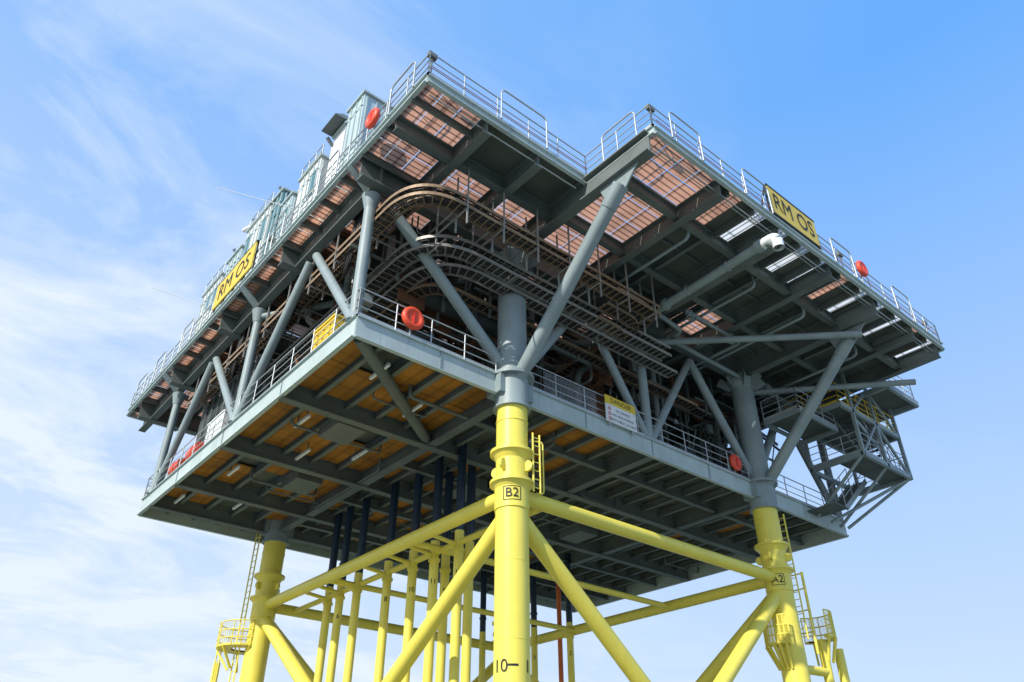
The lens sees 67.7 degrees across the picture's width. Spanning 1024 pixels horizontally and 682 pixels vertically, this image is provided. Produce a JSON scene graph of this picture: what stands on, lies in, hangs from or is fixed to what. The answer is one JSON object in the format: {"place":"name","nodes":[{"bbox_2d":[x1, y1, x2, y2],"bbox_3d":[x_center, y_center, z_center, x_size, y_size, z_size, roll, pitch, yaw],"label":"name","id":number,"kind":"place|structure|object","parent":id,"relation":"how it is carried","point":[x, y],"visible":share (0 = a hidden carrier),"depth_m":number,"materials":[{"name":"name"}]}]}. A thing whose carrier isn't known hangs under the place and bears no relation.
{"place":"outdoors","nodes":[
{"label":"outdoors","id":0,"kind":"place"},
{"bbox_2d":[0,0,1023,681],"label":"sky","id":1,"kind":"structure","parent":0,"point":[896,127],"materials":[{"name":"blue"}]},
{"label":"sea","id":2,"kind":"structure","parent":0,"visible":0},
{"bbox_2d":[210,404,849,681],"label":"jacket foundation","id":3,"kind":"object","parent":2,"relation":"in","point":[511,534],"visible":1,"depth_m":29.96,"materials":[{"name":"yellow paint"}]},
{"bbox_2d":[314,443,574,681],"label":"cable tube","id":4,"kind":"object","parent":3,"relation":"attached to","point":[459,550],"visible":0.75,"depth_m":31.63,"materials":[{"name":"yellow paint"}]},
{"bbox_2d":[137,287,848,612],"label":"deck","id":5,"kind":"structure","parent":3,"relation":"on","point":[312,444],"depth_m":33.13,"materials":[{"name":"paint"}]},
{"bbox_2d":[167,441,203,474],"bbox_3d":[-14.560,5.444,34.240,0.700,0.850,3.400,25,-41,-33],"label":"liferaft canister","id":6,"kind":"object","parent":5,"relation":"on","point":[185,458],"visible":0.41,"depth_m":33.65,"materials":[{"name":"red plastic"}]},
{"bbox_2d":[204,409,228,443],"bbox_3d":[-12.402,4.022,32.656,0.880,1.450,1.880,25,-41,-33],"label":"warning sign","id":7,"kind":"object","parent":5,"relation":"on","point":[215,422],"visible":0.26,"depth_m":32.38,"materials":[{"name":"white metal"}]},
{"bbox_2d":[312,313,345,349],"bbox_3d":[-6.161,0.065,26.449,0.980,1.260,1.580,25,-41,-33],"label":"storage box","id":8,"kind":"object","parent":5,"relation":"attached to","point":[326,329],"visible":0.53,"depth_m":26.18,"materials":[{"name":"yellow metal"}]},
{"bbox_2d":[402,306,423,342],"bbox_3d":[-3.293,-0.545,25.181,0.862,1.331,0.254,25,-41,-33],"label":"life buoy","id":9,"kind":"object","parent":5,"relation":"attached to","point":[412,318],"visible":1,"depth_m":25.17,"materials":[{"name":"red plastic"}]},
{"bbox_2d":[195,216,777,476],"bbox_3d":[-0.586,5.868,39.741,27.979,6.175,19.162,25,-41,-33],"label":"equipment module","id":10,"kind":"object","parent":5,"relation":"on","point":[435,305],"visible":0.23,"depth_m":34.11,"materials":[{"name":"paint"}]},
{"bbox_2d":[604,394,636,434],"bbox_3d":[4.331,2.953,30.486,1.750,1.300,0.129,25,-41,-33],"label":"danger sign","id":11,"kind":"object","parent":5,"relation":"attached to","point":[620,413],"visible":1,"depth_m":30.45,"materials":[{"name":"white metal"}]},
{"bbox_2d":[729,454,741,481],"bbox_3d":[10.150,5.742,34.550,0.784,1.292,0.250,25,-41,-33],"label":"life buoy","id":12,"kind":"object","parent":5,"relation":"attached to","point":[735,462],"visible":1,"depth_m":34.53,"materials":[{"name":"red plastic"}]},
{"bbox_2d":[760,372,918,529],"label":"stair tower","id":13,"kind":"structure","parent":5,"relation":"on","point":[853,430],"depth_m":38.85,"materials":[{"name":"grey metal"}]},
{"bbox_2d":[146,162,915,587],"bbox_3d":[1.559,4.652,36.984,29.713,7.683,26.526,25,-41,-33],"label":"topside support frame","id":14,"kind":"object","parent":3,"relation":"on","point":[516,356],"visible":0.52,"depth_m":31.80,"materials":[{"name":"grey paint"}]},
{"bbox_2d":[126,50,944,443],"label":"deck","id":15,"kind":"structure","parent":14,"relation":"on","point":[718,216],"depth_m":30.91,"materials":[{"name":"paint"}]},
{"bbox_2d":[193,262,225,370],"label":"battery container","id":16,"kind":"object","parent":15,"relation":"on","point":[208,296],"visible":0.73,"depth_m":40.34,"materials":[{"name":"white metal"}]},
{"bbox_2d":[152,187,293,307],"bbox_3d":[-13.570,-4.170,34.670,2.424,2.023,11.819,25,-41,-33],"label":"whip antenna","id":17,"kind":"object","parent":15,"relation":"on","point":[238,193],"visible":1,"depth_m":32.36,"materials":[{"name":"metal"}]},
{"bbox_2d":[212,244,244,330],"bbox_3d":[-13.343,-2.007,38.788,2.700,4.900,2.000,25,-41,-33],"label":"white container","id":18,"kind":"object","parent":15,"relation":"on","point":[234,259],"visible":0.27,"depth_m":38.99,"materials":[{"name":"metal"}]},
{"bbox_2d":[212,239,259,313],"bbox_3d":[-12.613,-2.862,34.695,0.145,1.640,4.400,25,-41,-33],"label":"platform name sign","id":19,"kind":"object","parent":15,"relation":"attached to","point":[236,274],"visible":1,"depth_m":34.43,"materials":[{"name":"yellow metal"}]},
{"bbox_2d":[234,192,282,303],"bbox_3d":[-11.639,-3.715,37.480,2.700,6.322,2.900,25,-41,-33],"label":"white container","id":20,"kind":"object","parent":15,"relation":"on","point":[256,229],"visible":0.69,"depth_m":37.45,"materials":[{"name":"metal"}]},
{"bbox_2d":[260,186,291,300],"bbox_3d":[-10.225,-4.296,35.846,2.700,5.500,1.300,25,-41,-33],"label":"generator container","id":21,"kind":"object","parent":15,"relation":"on","point":[280,197],"visible":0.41,"depth_m":35.95,"materials":[{"name":"grey metal"}]},
{"bbox_2d":[268,190,297,285],"bbox_3d":[-9.325,-4.340,34.592,2.700,4.200,1.300,25,-41,-33],"label":"cable drum housing","id":22,"kind":"object","parent":15,"relation":"on","point":[290,200],"visible":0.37,"depth_m":34.45,"materials":[{"name":"paint"}]},
{"bbox_2d":[233,137,333,251],"bbox_3d":[-11.358,-4.820,36.070,0.535,6.623,10.777,25,-41,-33],"label":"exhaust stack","id":23,"kind":"object","parent":15,"relation":"on","point":[329,141],"visible":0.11,"depth_m":33.99,"materials":[{"name":"metal"}]},
{"bbox_2d":[292,144,342,252],"bbox_3d":[-8.098,-5.652,33.797,2.600,5.522,2.200,25,-41,-33],"label":"white container","id":24,"kind":"object","parent":15,"relation":"on","point":[308,179],"visible":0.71,"depth_m":33.55,"materials":[{"name":"metal"}]},
{"bbox_2d":[321,113,350,234],"bbox_3d":[-7.048,-6.962,32.509,2.500,6.300,1.300,25,-41,-33],"label":"exhaust housing","id":25,"kind":"object","parent":15,"relation":"on","point":[335,128],"visible":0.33,"depth_m":33.14,"materials":[{"name":"white paint"}]},
{"bbox_2d":[337,89,401,207],"bbox_3d":[-5.777,-7.415,31.272,2.200,5.700,1.500,25,-41,-33],"label":"control cabinet","id":26,"kind":"object","parent":15,"relation":"on","point":[363,105],"visible":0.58,"depth_m":31.52,"materials":[{"name":"metal"}]},
{"bbox_2d":[365,107,379,137],"bbox_3d":[-4.896,-7.633,26.756,0.249,1.312,0.823,25,-41,-33],"label":"life buoy","id":27,"kind":"object","parent":15,"relation":"attached to","point":[372,118],"visible":1,"depth_m":26.66,"materials":[{"name":"red plastic"}]},
{"bbox_2d":[187,167,710,418],"bbox_3d":[-1.980,2.078,37.028,20.103,2.868,20.470,25,-41,-33],"label":"cable tray rack","id":28,"kind":"object","parent":15,"relation":"hanging from","point":[420,195],"visible":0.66,"depth_m":29.22,"materials":[{"name":"metal"}]},
{"bbox_2d":[761,183,820,248],"bbox_3d":[11.360,-4.951,31.466,3.500,1.608,0.659,25,-41,-33],"label":"platform name sign","id":29,"kind":"object","parent":15,"relation":"attached to","point":[791,215],"visible":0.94,"depth_m":31.16,"materials":[{"name":"yellow metal"}]},
{"bbox_2d":[855,260,867,285],"bbox_3d":[15.628,-3.018,33.975,0.823,1.312,0.250,25,-41,-33],"label":"life buoy","id":30,"kind":"object","parent":15,"relation":"on","point":[861,268],"visible":1,"depth_m":33.90,"materials":[{"name":"red plastic"}]},
{"bbox_2d":[282,216,856,475],"bbox_3d":[5.142,3.546,36.639,30.425,6.344,23.067,25,-41,-33],"label":"deck pipework","id":31,"kind":"object","parent":14,"relation":"on","point":[775,241],"visible":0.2,"depth_m":33.33,"materials":[{"name":"grey paint"}]}
]}

